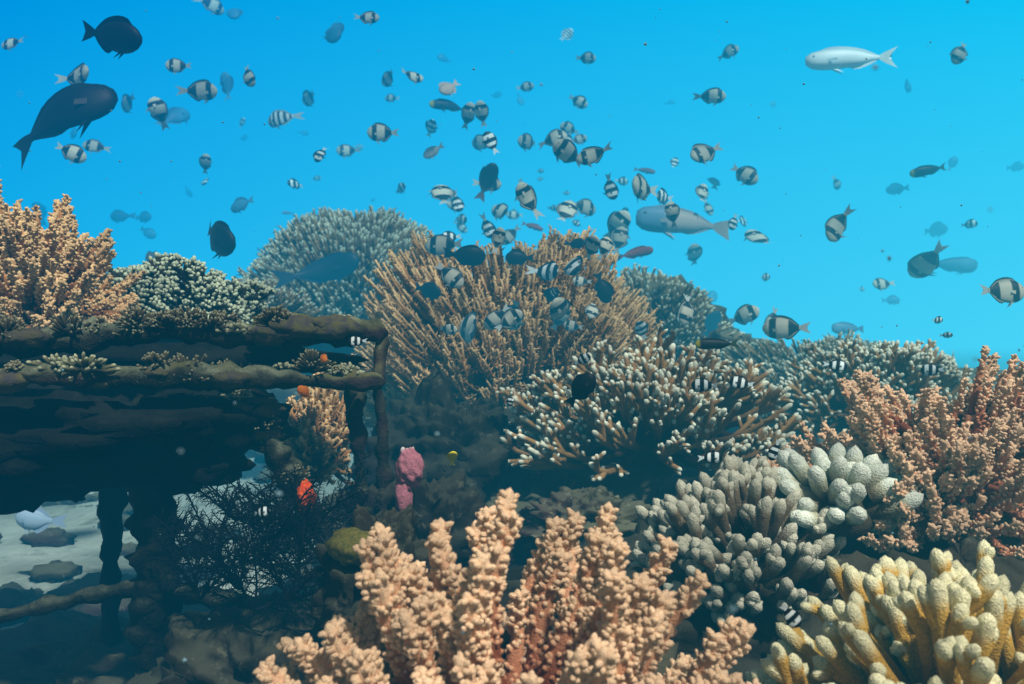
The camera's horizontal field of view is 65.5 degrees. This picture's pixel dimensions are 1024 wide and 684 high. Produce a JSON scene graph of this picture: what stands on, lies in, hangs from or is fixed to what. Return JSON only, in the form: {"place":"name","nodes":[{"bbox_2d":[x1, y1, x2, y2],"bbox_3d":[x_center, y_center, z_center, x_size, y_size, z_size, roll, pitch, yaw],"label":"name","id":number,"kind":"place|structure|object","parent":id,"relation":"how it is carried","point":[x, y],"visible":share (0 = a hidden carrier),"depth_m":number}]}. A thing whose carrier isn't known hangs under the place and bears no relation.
{"place":"outdoors","nodes":[
{"label":"outdoors","id":0,"kind":"place"},
{"bbox_2d":[15,507,67,533],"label":"fish","id":1,"kind":"object","parent":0,"point":[40,519],"visible":0.85,"depth_m":1.60},
{"bbox_2d":[145,251,155,261],"bbox_3d":[-1.105,-0.260,2.439,0.035,0.061,0.164,0,0,-25],"label":"brown wrasse","id":2,"kind":"object","parent":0,"point":[150,253],"visible":0.48,"depth_m":2.39},
{"bbox_2d":[13,83,359,288],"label":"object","id":3,"kind":"object","parent":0,"point":[61,112],"visible":1,"depth_m":1.48},
{"bbox_2d":[297,354,327,399],"bbox_3d":[-0.238,0.042,0.960,0.019,0.057,0.041,0,0,30],"label":"sponge","id":4,"kind":"object","parent":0,"point":[303,391],"visible":1,"depth_m":0.95},
{"bbox_2d":[184,373,595,555],"bbox_3d":[-0.234,0.212,1.234,0.785,0.343,0.025,0,0,28],"label":"fish","id":5,"kind":"object","parent":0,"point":[583,385],"visible":0.56,"depth_m":1.05},
{"bbox_2d":[81,15,721,337],"bbox_3d":[0.368,-0.487,2.930,0.838,0.950,3.822,0,0,21],"label":"fish","id":6,"kind":"object","parent":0,"point":[120,35],"visible":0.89,"depth_m":1.40},
{"bbox_2d":[268,28,573,149],"bbox_3d":[-0.520,-1.357,5.437,1.435,1.130,4.815,0,0,-8],"label":"fish","id":7,"kind":"object","parent":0,"point":[276,118],"visible":0.94,"depth_m":2.98},
{"bbox_2d":[423,79,460,158],"bbox_3d":[-0.272,-0.821,2.903,0.151,0.285,0.090,0,0,23],"label":"fish","id":8,"kind":"object","parent":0,"point":[446,88],"visible":1,"depth_m":2.90},
{"bbox_2d":[446,451,456,465],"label":"fish","id":9,"kind":"object","parent":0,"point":[451,456],"visible":1,"depth_m":1.00},
{"bbox_2d":[0,346,1023,674],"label":"seabed","id":10,"kind":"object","parent":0,"point":[18,560],"depth_m":1.92},
{"bbox_2d":[0,452,346,615],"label":"rocks","id":11,"kind":"object","parent":10,"relation":"on","point":[53,571],"visible":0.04,"depth_m":1.68},
{"bbox_2d":[285,223,662,485],"bbox_3d":[-0.024,0.006,1.625,0.930,0.579,0.982,0,0,0],"label":"coral","id":12,"kind":"object","parent":10,"relation":"on","point":[489,363],"visible":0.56,"depth_m":1.76},
{"bbox_2d":[252,487,760,683],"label":"coral peach fingers","id":13,"kind":"object","parent":10,"relation":"on","point":[614,623],"visible":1,"depth_m":0.50},
{"bbox_2d":[0,274,1023,683],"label":"reef rocks","id":14,"kind":"object","parent":10,"relation":"on","point":[216,644],"visible":0.23,"depth_m":1.08},
{"bbox_2d":[98,252,275,341],"bbox_3d":[-0.553,-0.060,1.306,0.321,0.178,0.212,0,0,-13],"label":"coral","id":15,"kind":"object","parent":14,"relation":"on","point":[159,286],"visible":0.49,"depth_m":1.29},
{"bbox_2d":[0,315,393,671],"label":"encrusted steel frame","id":16,"kind":"object","parent":14,"relation":"on","point":[64,438],"visible":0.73,"depth_m":0.95},
{"bbox_2d":[0,179,146,328],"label":"coral","id":17,"kind":"object","parent":16,"relation":"on","point":[56,267],"visible":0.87,"depth_m":1.11},
{"bbox_2d":[0,303,355,482],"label":"coral","id":18,"kind":"object","parent":16,"relation":"on","point":[181,319],"visible":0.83,"depth_m":0.94},
{"bbox_2d":[0,314,364,453],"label":"frame crusts","id":19,"kind":"object","parent":16,"relation":"on","point":[331,327],"visible":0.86,"depth_m":0.98},
{"bbox_2d":[26,314,364,399],"bbox_3d":[-0.369,0.017,0.966,0.376,0.109,0.109,0,0,-27],"label":"coral","id":20,"kind":"object","parent":16,"relation":"on","point":[83,364],"visible":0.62,"depth_m":0.88},
{"bbox_2d":[142,445,382,620],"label":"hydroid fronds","id":21,"kind":"object","parent":14,"relation":"on","point":[285,517],"visible":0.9,"depth_m":0.90},
{"bbox_2d":[296,479,316,512],"bbox_3d":[-0.238,0.178,0.920,0.022,0.042,0.018,0,0,0],"label":"sponge","id":22,"kind":"object","parent":21,"relation":"on","point":[302,488],"visible":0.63,"depth_m":0.92},
{"bbox_2d":[251,313,373,566],"bbox_3d":[-0.225,0.095,0.940,0.092,0.268,0.312,0,0,-36],"label":"sponge","id":23,"kind":"object","parent":14,"relation":"on","point":[342,542],"visible":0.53,"depth_m":0.81},
{"bbox_2d":[395,446,423,511],"bbox_3d":[-0.129,0.176,1.001,0.037,0.090,0.038,0,0,0],"label":"sponge","id":24,"kind":"object","parent":14,"relation":"on","point":[409,467],"visible":0.96,"depth_m":0.99},
{"bbox_2d":[629,454,845,624],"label":"grey coral fingers","id":25,"kind":"object","parent":14,"relation":"on","point":[726,524],"visible":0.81,"depth_m":0.80},
{"bbox_2d":[777,441,923,541],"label":"pale coral lobes","id":26,"kind":"object","parent":14,"relation":"on","point":[841,480],"visible":0.91,"depth_m":0.83},
{"bbox_2d":[746,539,1023,683],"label":"cream coral fingers","id":27,"kind":"object","parent":14,"relation":"on","point":[899,620],"visible":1,"depth_m":0.56},
{"bbox_2d":[756,345,1023,560],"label":"coral","id":28,"kind":"object","parent":14,"relation":"on","point":[965,484],"visible":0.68,"depth_m":0.86},
{"bbox_2d":[225,205,971,412],"bbox_3d":[0.453,-0.159,3.354,3.296,0.912,2.100,0,0,0],"label":"coral","id":29,"kind":"object","parent":10,"relation":"on","point":[369,236],"visible":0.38,"depth_m":3.17},
{"bbox_2d":[495,324,996,481],"bbox_3d":[0.516,0.108,1.581,1.172,0.281,0.478,0,0,-33],"label":"staghorn coral","id":30,"kind":"object","parent":10,"relation":"on","point":[667,419],"visible":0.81,"depth_m":1.36},
{"bbox_2d":[0,0,1023,345],"label":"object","id":31,"kind":"structure","parent":0,"point":[861,125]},
{"bbox_2d":[1,0,1023,348],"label":"striped fish","id":32,"kind":"object","parent":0,"point":[925,264],"visible":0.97,"depth_m":2.23},
{"bbox_2d":[19,0,1023,683],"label":"water particles","id":33,"kind":"object","parent":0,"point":[437,434],"visible":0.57,"depth_m":0.43},
{"bbox_2d":[31,8,1023,305],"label":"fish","id":34,"kind":"object","parent":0,"point":[335,30],"visible":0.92,"depth_m":5.99},
{"bbox_2d":[201,119,977,339],"bbox_3d":[0.708,-0.626,3.940,4.518,1.248,3.845,0,0,-41],"label":"striped fish","id":35,"kind":"object","parent":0,"point":[548,271],"visible":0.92,"depth_m":2.23},
{"bbox_2d":[254,335,943,627],"bbox_3d":[0.247,0.095,1.156,0.584,0.206,1.088,0,0,33],"label":"striped fish","id":36,"kind":"object","parent":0,"point":[792,617],"visible":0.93,"depth_m":1.12},
{"bbox_2d":[282,98,945,260],"bbox_3d":[-0.327,-0.771,4.738,1.775,1.091,5.444,0,0,-19],"label":"wrasse","id":37,"kind":"object","parent":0,"point":[442,104],"depth_m":2.47},
{"bbox_2d":[636,205,728,240],"bbox_3d":[0.586,-0.397,2.657,0.348,0.118,0.072,0,0,-12],"label":"fish","id":38,"kind":"object","parent":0,"point":[654,219],"visible":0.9,"depth_m":2.63},
{"bbox_2d":[695,338,739,351],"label":"fish","id":39,"kind":"object","parent":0,"point":[709,343],"visible":1,"depth_m":1.30},
{"bbox_2d":[805,46,897,74],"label":"fish","id":40,"kind":"object","parent":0,"point":[835,59],"visible":1,"depth_m":2.54},
{"bbox_2d":[832,257,977,335],"bbox_3d":[1.900,-0.264,3.899,0.267,0.486,2.281,0,0,40],"label":"fish","id":41,"kind":"object","parent":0,"point":[961,265],"visible":0.84,"depth_m":4.63}
]}

